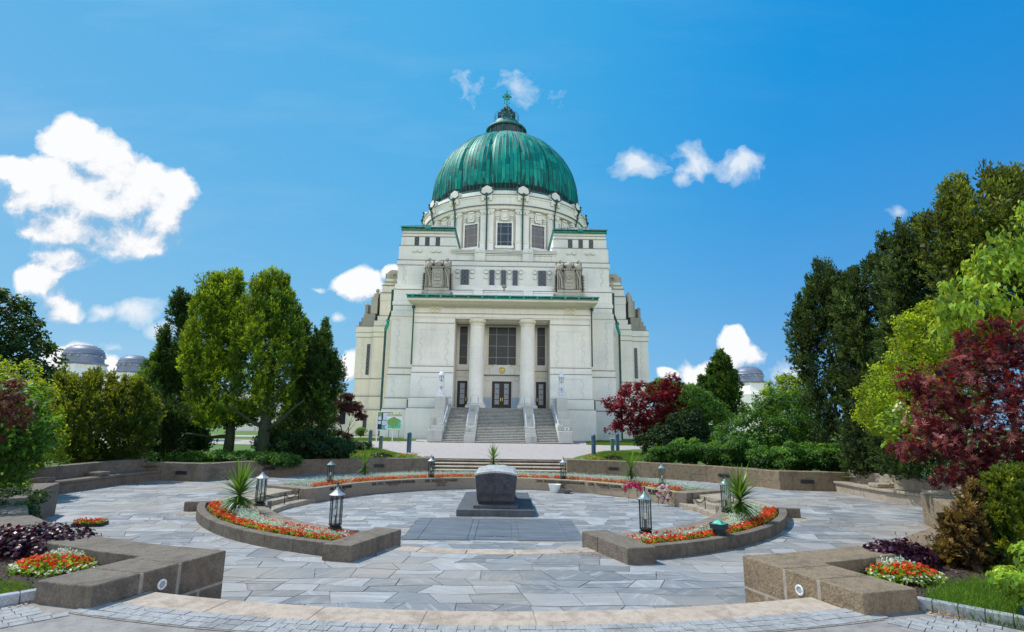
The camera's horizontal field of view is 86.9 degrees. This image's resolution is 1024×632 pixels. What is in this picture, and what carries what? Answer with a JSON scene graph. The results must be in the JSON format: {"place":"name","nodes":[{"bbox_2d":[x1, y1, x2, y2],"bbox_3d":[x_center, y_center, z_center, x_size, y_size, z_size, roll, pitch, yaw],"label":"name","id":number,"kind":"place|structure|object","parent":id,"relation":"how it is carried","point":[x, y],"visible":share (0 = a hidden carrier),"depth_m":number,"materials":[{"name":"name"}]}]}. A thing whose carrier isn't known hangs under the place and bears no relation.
{"place":"outdoors","nodes":[
{"label":"outdoors","id":0,"kind":"place"},
{"bbox_2d":[0,551,67,591],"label":"bed soil","id":1,"kind":"structure","parent":0,"point":[31,577],"depth_m":5.80,"materials":[{"name":"brown soil"}]},
{"bbox_2d":[0,518,101,560],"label":"coral bells","id":2,"kind":"object","parent":1,"relation":"on","point":[22,534],"visible":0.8,"depth_m":6.72,"materials":[{"name":"purple plant"}]},
{"bbox_2d":[5,547,98,576],"bbox_3d":[-5.173,2.781,6.109,1.023,0.237,0.690,1,-11,-1],"label":"begonia mound","id":3,"kind":"object","parent":1,"relation":"on","point":[70,561],"visible":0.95,"depth_m":5.99,"materials":[{"name":"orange plant"}]},
{"bbox_2d":[235,392,353,432],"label":"annex building","id":4,"kind":"structure","parent":0,"point":[343,415],"depth_m":78.03,"materials":[{"name":"stone"}]},
{"bbox_2d":[350,447,408,457],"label":"grass","id":5,"kind":"structure","parent":0,"point":[374,450],"depth_m":28.42,"materials":[{"name":"green plant"}]},
{"bbox_2d":[45,472,930,613],"bbox_3d":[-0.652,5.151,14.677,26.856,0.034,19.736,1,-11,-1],"label":"walkway","id":6,"kind":"structure","parent":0,"point":[287,577],"depth_m":8.48,"materials":[{"name":"stone"}]},
{"bbox_2d":[70,517,108,526],"bbox_3d":[-8.749,4.260,11.196,0.611,0.161,0.351,3,-11,-9],"label":"flower bed","id":7,"kind":"object","parent":6,"relation":"on","point":[99,522],"visible":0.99,"depth_m":11.13,"materials":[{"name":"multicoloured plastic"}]},
{"bbox_2d":[0,483,179,565],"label":"curved wall","id":8,"kind":"structure","parent":6,"relation":"on","point":[103,550],"depth_m":6.67,"materials":[{"name":"stone"}]},
{"bbox_2d":[25,459,159,493],"bbox_3d":[-13.468,5.055,16.760,1.309,0.840,6.004,0,-11,2],"label":"stone bench","id":9,"kind":"object","parent":6,"relation":"on","point":[84,476],"visible":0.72,"depth_m":17.30,"materials":[{"name":"stone"}]},
{"bbox_2d":[34,547,225,608],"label":"granite wall","id":10,"kind":"structure","parent":6,"relation":"on","point":[197,572],"depth_m":5.45,"materials":[{"name":"beige stone"}]},
{"bbox_2d":[147,461,210,481],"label":"wall pier","id":11,"kind":"structure","parent":6,"relation":"on","point":[194,470],"depth_m":19.45,"materials":[{"name":"stone"}]},
{"bbox_2d":[176,488,314,514],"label":"side steps","id":12,"kind":"structure","parent":6,"relation":"on","point":[278,505],"depth_m":16.19,"materials":[{"name":"stone"}]},
{"bbox_2d":[183,500,400,561],"bbox_3d":[-4.975,4.480,11.141,7.156,0.705,2.051,-9,-15,41],"label":"flower bed border","id":13,"kind":"object","parent":6,"relation":"on","point":[359,544],"visible":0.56,"depth_m":9.48,"materials":[{"name":"stone"}]},
{"bbox_2d":[210,456,270,515],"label":"yucca palm","id":14,"kind":"object","parent":13,"relation":"in","point":[239,487],"visible":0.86,"depth_m":11.66,"materials":[{"name":"green plant"}]},
{"bbox_2d":[254,468,268,505],"bbox_3d":[-5.931,4.041,12.787,0.277,0.840,0.277,2,-11,-6],"label":"grave lantern","id":15,"kind":"object","parent":13,"relation":"on","point":[262,477],"visible":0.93,"depth_m":12.73,"materials":[{"name":"metal"}]},
{"bbox_2d":[205,505,337,540],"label":"soil","id":16,"kind":"structure","parent":13,"relation":"in","point":[207,509],"depth_m":10.51,"materials":[{"name":"brown soil"}]},
{"bbox_2d":[207,500,355,540],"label":"red begonias","id":17,"kind":"object","parent":16,"relation":"on","point":[227,517],"visible":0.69,"depth_m":10.10,"materials":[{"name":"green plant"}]},
{"bbox_2d":[221,494,349,538],"bbox_3d":[-5.028,4.052,11.029,0.943,0.329,5.612,12,-16,-44],"label":"silver ragwort","id":18,"kind":"object","parent":16,"relation":"on","point":[257,516],"visible":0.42,"depth_m":10.66,"materials":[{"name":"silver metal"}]},
{"bbox_2d":[328,482,345,530],"bbox_3d":[-3.267,3.536,10.055,0.277,0.840,0.277,1,-11,-1],"label":"grave lantern","id":19,"kind":"object","parent":13,"relation":"on","point":[335,526],"visible":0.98,"depth_m":10.01,"materials":[{"name":"metal"}]},
{"bbox_2d":[201,458,429,481],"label":"court wall","id":20,"kind":"structure","parent":6,"relation":"on","point":[212,471],"depth_m":22.71,"materials":[{"name":"stone"}]},
{"bbox_2d":[117,591,839,625],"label":"front steps","id":21,"kind":"structure","parent":6,"relation":"on","point":[405,617],"depth_m":4.88,"materials":[{"name":"beige stone"}]},
{"bbox_2d":[267,473,723,506],"bbox_3d":[-0.545,6.440,20.318,15.230,0.532,6.766,1,-11,-1],"label":"bed border","id":22,"kind":"object","parent":6,"relation":"on","point":[310,492],"visible":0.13,"depth_m":17.28,"materials":[{"name":"stone"}]},
{"bbox_2d":[286,473,700,490],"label":"soil","id":23,"kind":"structure","parent":22,"relation":"in","point":[472,476],"depth_m":20.29,"materials":[{"name":"brown soil"}]},
{"bbox_2d":[278,469,710,489],"bbox_3d":[-0.574,6.188,20.627,14.654,0.248,5.772,1,-11,-1],"label":"silver ragwort","id":24,"kind":"object","parent":23,"relation":"on","point":[687,485],"visible":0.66,"depth_m":20.84,"materials":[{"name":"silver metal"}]},
{"bbox_2d":[308,473,682,490],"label":"red begonias","id":25,"kind":"object","parent":23,"relation":"on","point":[470,475],"visible":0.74,"depth_m":20.20,"materials":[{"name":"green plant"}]},
{"bbox_2d":[431,458,566,473],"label":"steps","id":26,"kind":"structure","parent":6,"relation":"on","point":[457,465],"depth_m":24.75,"materials":[{"name":"grey stone"}]},
{"bbox_2d":[618,450,641,480],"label":"yucca palm","id":27,"kind":"object","parent":6,"relation":"on","point":[631,463],"visible":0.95,"depth_m":20.67,"materials":[{"name":"green plant"}]},
{"bbox_2d":[567,459,779,489],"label":"court wall","id":28,"kind":"structure","parent":6,"relation":"on","point":[767,478],"depth_m":22.13,"materials":[{"name":"beige stone"}]},
{"bbox_2d":[582,505,800,564],"bbox_3d":[4.181,4.623,11.261,7.156,0.705,2.051,11,-15,-43],"label":"flower bed border","id":29,"kind":"object","parent":6,"relation":"on","point":[622,548],"visible":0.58,"depth_m":9.55,"materials":[{"name":"stone"}]},
{"bbox_2d":[637,486,652,533],"bbox_3d":[2.474,3.606,10.032,0.277,0.840,0.277,10,-15,-40],"label":"grave lantern","id":30,"kind":"object","parent":29,"relation":"on","point":[643,497],"visible":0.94,"depth_m":9.98,"materials":[{"name":"metal"}]},
{"bbox_2d":[648,511,778,543],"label":"soil","id":31,"kind":"structure","parent":29,"relation":"in","point":[735,523],"depth_m":11.07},
{"bbox_2d":[629,501,763,539],"bbox_3d":[4.245,4.201,11.155,0.946,0.316,5.630,-10,-15,43],"label":"silver ragwort","id":32,"kind":"object","parent":31,"relation":"on","point":[733,519],"visible":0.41,"depth_m":10.88,"materials":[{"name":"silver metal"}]},
{"bbox_2d":[626,506,777,543],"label":"red begonias","id":33,"kind":"object","parent":31,"relation":"on","point":[769,514],"visible":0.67,"depth_m":10.17,"materials":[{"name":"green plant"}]},
{"bbox_2d":[709,520,728,535],"bbox_3d":[3.848,3.952,10.037,0.340,0.318,0.340,1,-11,-1],"label":"bronze bowl","id":34,"kind":"object","parent":31,"relation":"on","point":[719,527],"visible":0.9,"depth_m":9.94,"materials":[{"name":"metal"}]},
{"bbox_2d":[711,464,765,520],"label":"yucca palm","id":35,"kind":"object","parent":31,"relation":"on","point":[739,489],"visible":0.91,"depth_m":11.56,"materials":[{"name":"green plant"}]},
{"bbox_2d":[676,493,807,521],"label":"side steps","id":36,"kind":"structure","parent":6,"relation":"on","point":[709,510],"depth_m":16.41,"materials":[{"name":"stone"}]},
{"bbox_2d":[775,470,849,490],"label":"wall pier","id":37,"kind":"structure","parent":6,"relation":"on","point":[792,479],"depth_m":19.01,"materials":[{"name":"beige stone"}]},
{"bbox_2d":[743,553,918,614],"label":"granite wall","id":38,"kind":"structure","parent":6,"relation":"on","point":[774,576],"depth_m":5.54,"materials":[{"name":"beige stone"}]},
{"bbox_2d":[789,492,955,574],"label":"curved wall","id":39,"kind":"structure","parent":6,"relation":"on","point":[858,558],"depth_m":6.69,"materials":[{"name":"beige stone"}]},
{"bbox_2d":[833,470,965,505],"bbox_3d":[11.933,5.313,16.398,1.225,0.840,5.197,2,-11,-8],"label":"bench","id":40,"kind":"object","parent":6,"relation":"on","point":[906,491],"visible":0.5,"depth_m":16.57,"materials":[{"name":"stone"}]},
{"bbox_2d":[278,489,708,551],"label":"court paving","id":41,"kind":"structure","parent":0,"point":[394,510],"depth_m":15.50,"materials":[{"name":"stone"}]},
{"bbox_2d":[385,546,594,554],"bbox_3d":[-0.371,4.338,9.472,4.210,0.454,0.675,1,-11,-1],"label":"court step","id":42,"kind":"object","parent":41,"relation":"on","point":[484,552],"visible":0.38,"depth_m":9.40,"materials":[{"name":"beige stone"}]},
{"bbox_2d":[401,518,581,541],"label":"grave floor","id":43,"kind":"structure","parent":41,"relation":"on","point":[494,529],"depth_m":13.04,"materials":[{"name":"stone"}]},
{"bbox_2d":[456,465,533,516],"bbox_3d":[-0.484,5.329,16.958,2.160,1.249,3.950,1,-11,-1],"label":"sarcophagus","id":44,"kind":"object","parent":41,"relation":"on","point":[495,494],"visible":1,"depth_m":15.43,"materials":[{"name":"stone"}]},
{"bbox_2d":[315,477,676,505],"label":"name wall","id":45,"kind":"structure","parent":41,"relation":"on","point":[434,483],"depth_m":19.98,"materials":[{"name":"stone"}]},
{"bbox_2d":[655,483,671,505],"bbox_3d":[4.900,5.756,17.444,0.594,0.800,0.289,1,-11,-1],"label":"flower wreath","id":46,"kind":"object","parent":41,"relation":"on","point":[662,497],"visible":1,"depth_m":17.39,"materials":[{"name":"plant"}]},
{"bbox_2d":[427,395,573,443],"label":"staircase","id":47,"kind":"structure","parent":0,"point":[478,424],"depth_m":48.68,"materials":[{"name":"stone"}]},
{"bbox_2d":[0,600,1002,631],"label":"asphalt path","id":48,"kind":"structure","parent":0,"point":[71,622],"depth_m":4.57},
{"bbox_2d":[0,602,1023,631],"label":"cobbles","id":49,"kind":"object","parent":48,"relation":"on","point":[167,616],"visible":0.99,"depth_m":4.63,"materials":[{"name":"stone"}]},
{"bbox_2d":[0,0,1023,429],"label":"sky","id":50,"kind":"structure","parent":0,"point":[721,148],"materials":[{"name":"blue"}]},
{"bbox_2d":[3,421,1022,630],"bbox_3d":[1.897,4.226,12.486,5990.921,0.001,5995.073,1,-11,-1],"label":"ground","id":51,"kind":"structure","parent":0,"point":[220,431],"depth_m":34.63,"materials":[{"name":"green plant"}]},
{"bbox_2d":[0,588,35,606],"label":"kerb","id":52,"kind":"structure","parent":51,"relation":"on","point":[11,598],"depth_m":4.98,"materials":[{"name":"stone"}]},
{"bbox_2d":[0,577,35,593],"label":"grass","id":53,"kind":"structure","parent":51,"relation":"on","point":[5,590],"depth_m":5.39,"materials":[{"name":"green plant"}]},
{"bbox_2d":[0,375,37,444],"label":"maple tree","id":54,"kind":"object","parent":51,"relation":"on","point":[11,405],"visible":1,"depth_m":9.40,"materials":[{"name":"red plant"}]},
{"bbox_2d":[0,484,50,518],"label":"ground cover","id":55,"kind":"object","parent":51,"relation":"on","point":[37,496],"visible":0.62,"depth_m":10.49,"materials":[{"name":"green plant"}]},
{"bbox_2d":[0,372,64,488],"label":"dogwood shrub","id":56,"kind":"object","parent":51,"relation":"on","point":[18,452],"visible":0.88,"depth_m":9.89,"materials":[{"name":"green plant"}]},
{"bbox_2d":[0,286,69,416],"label":"broadleaf tree","id":57,"kind":"object","parent":51,"relation":"on","point":[22,337],"visible":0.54,"depth_m":37.44,"materials":[{"name":"green plant"}]},
{"bbox_2d":[0,356,72,471],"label":"shrub","id":58,"kind":"object","parent":51,"relation":"on","point":[50,392],"visible":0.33,"depth_m":15.60,"materials":[{"name":"green plant"}]},
{"bbox_2d":[32,345,108,401],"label":"domed hall","id":59,"kind":"structure","parent":51,"relation":"on","point":[82,358],"depth_m":154.84,"materials":[{"name":"stone"}]},
{"bbox_2d":[41,361,166,464],"bbox_3d":[-15.123,3.583,19.833,4.572,3.888,2.526,1,-11,-1],"label":"golden yew shrub","id":60,"kind":"object","parent":51,"relation":"on","point":[126,410],"visible":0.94,"depth_m":19.48,"materials":[{"name":"green plant"}]},
{"bbox_2d":[102,355,146,400],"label":"domed hall","id":61,"kind":"structure","parent":51,"relation":"on","point":[128,364],"depth_m":154.84,"materials":[{"name":"metal"}]},
{"bbox_2d":[141,382,193,461],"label":"evergreen shrub","id":62,"kind":"object","parent":51,"relation":"on","point":[174,424],"visible":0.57,"depth_m":21.81,"materials":[{"name":"green plant"}]},
{"bbox_2d":[137,286,218,453],"bbox_3d":[-16.273,2.594,26.705,4.177,8.461,2.537,1,-11,-1],"label":"conifer tree","id":63,"kind":"object","parent":51,"relation":"on","point":[157,361],"visible":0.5,"depth_m":26.40,"materials":[{"name":"green plant"}]},
{"bbox_2d":[67,448,303,468],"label":"ivy ground cover","id":64,"kind":"object","parent":51,"relation":"on","point":[277,459],"visible":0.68,"depth_m":21.57,"materials":[{"name":"green plant"}]},
{"bbox_2d":[175,266,248,451],"bbox_3d":[-13.447,1.903,25.087,4.379,9.095,2.670,1,-11,-1],"label":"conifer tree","id":65,"kind":"object","parent":51,"relation":"on","point":[214,299],"visible":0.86,"depth_m":24.49,"materials":[{"name":"green plant"}]},
{"bbox_2d":[183,265,309,452],"bbox_3d":[-11.709,1.881,24.166,5.210,8.893,3.202,4,-12,-15],"label":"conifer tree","id":66,"kind":"object","parent":51,"relation":"on","point":[270,312],"visible":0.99,"depth_m":23.68,"materials":[{"name":"green plant"}]},
{"bbox_2d":[250,427,358,459],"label":"shrub","id":67,"kind":"object","parent":51,"relation":"on","point":[313,443],"visible":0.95,"depth_m":22.93,"materials":[{"name":"green plant"}]},
{"bbox_2d":[270,314,348,435],"bbox_3d":[-9.797,3.256,25.529,4.211,6.908,2.680,1,-11,-1],"label":"conifer tree","id":68,"kind":"object","parent":51,"relation":"on","point":[323,366],"visible":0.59,"depth_m":25.11,"materials":[{"name":"green plant"}]},
{"bbox_2d":[329,392,367,439],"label":"maple tree","id":69,"kind":"object","parent":51,"relation":"on","point":[355,408],"visible":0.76,"depth_m":33.13,"materials":[{"name":"red plant"}]},
{"bbox_2d":[349,91,649,440],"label":"church","id":70,"kind":"structure","parent":51,"relation":"on","point":[501,287],"depth_m":61.18,"materials":[{"name":"stone"}]},
{"bbox_2d":[457,381,466,407],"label":"door","id":71,"kind":"structure","parent":70,"relation":"in","point":[461,385],"depth_m":57.50,"materials":[{"name":"brown wood"}]},
{"bbox_2d":[459,326,467,363],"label":"portico window","id":72,"kind":"structure","parent":70,"relation":"in","point":[463,329],"depth_m":58.69,"materials":[{"name":"grey glass"}]},
{"bbox_2d":[462,211,479,249],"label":"drum window","id":73,"kind":"structure","parent":70,"relation":"in","point":[470,231],"depth_m":72.66,"materials":[{"name":"grey glass"}]},
{"bbox_2d":[488,327,515,364],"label":"portico window","id":74,"kind":"structure","parent":70,"relation":"in","point":[502,340],"depth_m":58.70,"materials":[{"name":"grey glass"}]},
{"bbox_2d":[492,381,511,407],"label":"door","id":75,"kind":"structure","parent":70,"relation":"in","point":[501,390],"depth_m":57.57,"materials":[{"name":"brown wood"}]},
{"bbox_2d":[495,210,513,248],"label":"drum window","id":76,"kind":"structure","parent":70,"relation":"in","point":[504,230],"depth_m":71.84,"materials":[{"name":"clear glass"}]},
{"bbox_2d":[529,213,546,250],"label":"drum window","id":77,"kind":"structure","parent":70,"relation":"in","point":[537,232],"depth_m":72.79,"materials":[{"name":"grey glass"}]},
{"bbox_2d":[537,328,544,364],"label":"portico window","id":78,"kind":"structure","parent":70,"relation":"in","point":[540,331],"depth_m":58.76,"materials":[{"name":"grey glass"}]},
{"bbox_2d":[536,382,545,408],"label":"door","id":79,"kind":"structure","parent":70,"relation":"in","point":[540,386],"depth_m":57.60,"materials":[{"name":"brown wood"}]},
{"bbox_2d":[599,372,689,447],"bbox_3d":[7.672,5.586,31.136,5.321,4.755,2.585,1,-11,-1],"label":"maple tree","id":80,"kind":"object","parent":51,"relation":"on","point":[641,421],"visible":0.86,"depth_m":30.64,"materials":[{"name":"red plant"}]},
{"bbox_2d":[633,406,713,454],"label":"shrub","id":81,"kind":"object","parent":51,"relation":"on","point":[689,424],"visible":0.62,"depth_m":28.85,"materials":[{"name":"green plant"}]},
{"bbox_2d":[646,377,711,439],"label":"broadleaf tree","id":82,"kind":"object","parent":51,"relation":"on","point":[657,380],"visible":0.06,"depth_m":50.87,"materials":[{"name":"green plant"}]},
{"bbox_2d":[677,382,734,442],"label":"shrub","id":83,"kind":"object","parent":51,"relation":"on","point":[717,412],"visible":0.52,"depth_m":29.74,"materials":[{"name":"green plant"}]},
{"bbox_2d":[691,347,747,443],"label":"pyramid conifer","id":84,"kind":"object","parent":51,"relation":"on","point":[720,380],"visible":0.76,"depth_m":39.41,"materials":[{"name":"green plant"}]},
{"bbox_2d":[641,435,852,471],"bbox_3d":[9.070,5.511,21.660,8.016,1.453,2.118,-8,-14,39],"label":"shrub","id":85,"kind":"object","parent":51,"relation":"on","point":[740,451],"visible":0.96,"depth_m":21.34,"materials":[{"name":"green plant"}]},
{"bbox_2d":[710,387,835,466],"bbox_3d":[11.466,5.013,23.761,5.723,3.729,3.423,1,-11,-1],"label":"shrub","id":86,"kind":"object","parent":51,"relation":"on","point":[787,424],"visible":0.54,"depth_m":23.21,"materials":[{"name":"green plant"}]},
{"bbox_2d":[758,371,812,439],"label":"broadleaf tree","id":87,"kind":"object","parent":51,"relation":"on","point":[783,379],"visible":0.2,"depth_m":37.43,"materials":[{"name":"green plant"}]},
{"bbox_2d":[781,255,873,471],"bbox_3d":[12.373,1.704,20.841,3.234,8.620,2.952,-8,-14,38],"label":"yew tree","id":88,"kind":"object","parent":51,"relation":"on","point":[809,314],"visible":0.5,"depth_m":20.77,"materials":[{"name":"green plant"}]},
{"bbox_2d":[828,247,920,480],"bbox_3d":[12.675,1.414,19.076,2.849,8.422,2.670,-10,-16,44],"label":"yew tree","id":89,"kind":"object","parent":51,"relation":"on","point":[853,327],"visible":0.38,"depth_m":18.95,"materials":[{"name":"green plant"}]},
{"bbox_2d":[874,399,953,453],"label":"dogwood shrub","id":90,"kind":"object","parent":51,"relation":"on","point":[894,420],"visible":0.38,"depth_m":10.34,"materials":[{"name":"green plant"}]},
{"bbox_2d":[860,206,977,486],"bbox_3d":[12.869,0.811,16.867,4.071,8.809,2.896,1,-11,-1],"label":"yew tree","id":91,"kind":"object","parent":51,"relation":"on","point":[902,285],"visible":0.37,"depth_m":16.88,"materials":[{"name":"green plant"}]},
{"bbox_2d":[848,293,1001,468],"bbox_3d":[9.980,1.860,13.038,3.566,5.093,2.085,1,-11,-1],"label":"shrub","id":92,"kind":"object","parent":51,"relation":"on","point":[907,322],"visible":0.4,"depth_m":12.94,"materials":[{"name":"green plant"}]},
{"bbox_2d":[883,564,989,596],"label":"bed soil","id":93,"kind":"structure","parent":51,"relation":"on","point":[948,571],"depth_m":6.30,"materials":[{"name":"brown soil"}]},
{"bbox_2d":[861,532,941,565],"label":"coral bells","id":94,"kind":"object","parent":93,"relation":"on","point":[905,550],"visible":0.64,"depth_m":6.63,"materials":[{"name":"purple plant"}]},
{"bbox_2d":[860,555,948,585],"bbox_3d":[4.460,2.888,6.146,0.908,0.238,0.692,1,-11,-1],"label":"begonia mound","id":95,"kind":"object","parent":93,"relation":"on","point":[907,570],"visible":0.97,"depth_m":6.04,"materials":[{"name":"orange plant"}]},
{"bbox_2d":[924,475,999,573],"bbox_3d":[5.795,2.631,6.717,1.113,1.262,0.688,1,-11,-1],"label":"yew shrub","id":96,"kind":"object","parent":93,"relation":"on","point":[960,539],"visible":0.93,"depth_m":6.65,"materials":[{"name":"brown plant"}]},
{"bbox_2d":[970,459,1023,570],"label":"yew shrub","id":97,"kind":"object","parent":93,"relation":"on","point":[1004,494],"visible":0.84,"depth_m":6.52,"materials":[{"name":"green plant"}]},
{"bbox_2d":[883,310,1023,495],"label":"maple tree","id":98,"kind":"object","parent":51,"relation":"on","point":[950,437],"visible":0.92,"depth_m":8.07,"materials":[{"name":"red plant"}]},
{"bbox_2d":[904,158,1023,441],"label":"yew tree","id":99,"kind":"object","parent":51,"relation":"on","point":[961,226],"visible":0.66,"depth_m":13.54,"materials":[{"name":"green plant"}]},
{"bbox_2d":[917,596,1023,629],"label":"kerb","id":100,"kind":"structure","parent":51,"relation":"on","point":[949,608],"depth_m":4.92,"materials":[{"name":"stone"}]},
{"bbox_2d":[919,571,1023,630],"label":"grass","id":101,"kind":"structure","parent":51,"relation":"on","point":[986,596],"depth_m":5.30,"materials":[{"name":"green plant"}]},
{"bbox_2d":[922,200,1023,380],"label":"dogwood tree","id":102,"kind":"object","parent":51,"relation":"on","point":[995,265],"visible":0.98,"depth_m":9.52,"materials":[{"name":"green plant"}]},
{"bbox_2d":[985,540,1023,615],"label":"shrub","id":103,"kind":"object","parent":51,"relation":"on","point":[1008,580],"visible":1,"depth_m":4.85,"materials":[{"name":"green plant"}]},
{"bbox_2d":[100,438,1022,460],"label":"plaza road","id":104,"kind":"structure","parent":0,"point":[509,451],"depth_m":34.72,"materials":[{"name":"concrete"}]},
{"bbox_2d":[376,411,393,441],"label":"notice board","id":105,"kind":"object","parent":104,"relation":"on","point":[381,420],"visible":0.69,"depth_m":46.33,"materials":[{"name":"white paint"}]},
{"bbox_2d":[386,413,401,441],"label":"map board","id":106,"kind":"object","parent":104,"relation":"on","point":[394,421],"visible":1,"depth_m":45.55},
{"bbox_2d":[586,450,645,460],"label":"grass","id":107,"kind":"structure","parent":0,"point":[603,454],"depth_m":29.10,"materials":[{"name":"green plant"}]},
{"bbox_2d":[709,366,784,431],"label":"domed hall","id":108,"kind":"structure","parent":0,"point":[751,378],"depth_m":156.02,"materials":[{"name":"stone"}]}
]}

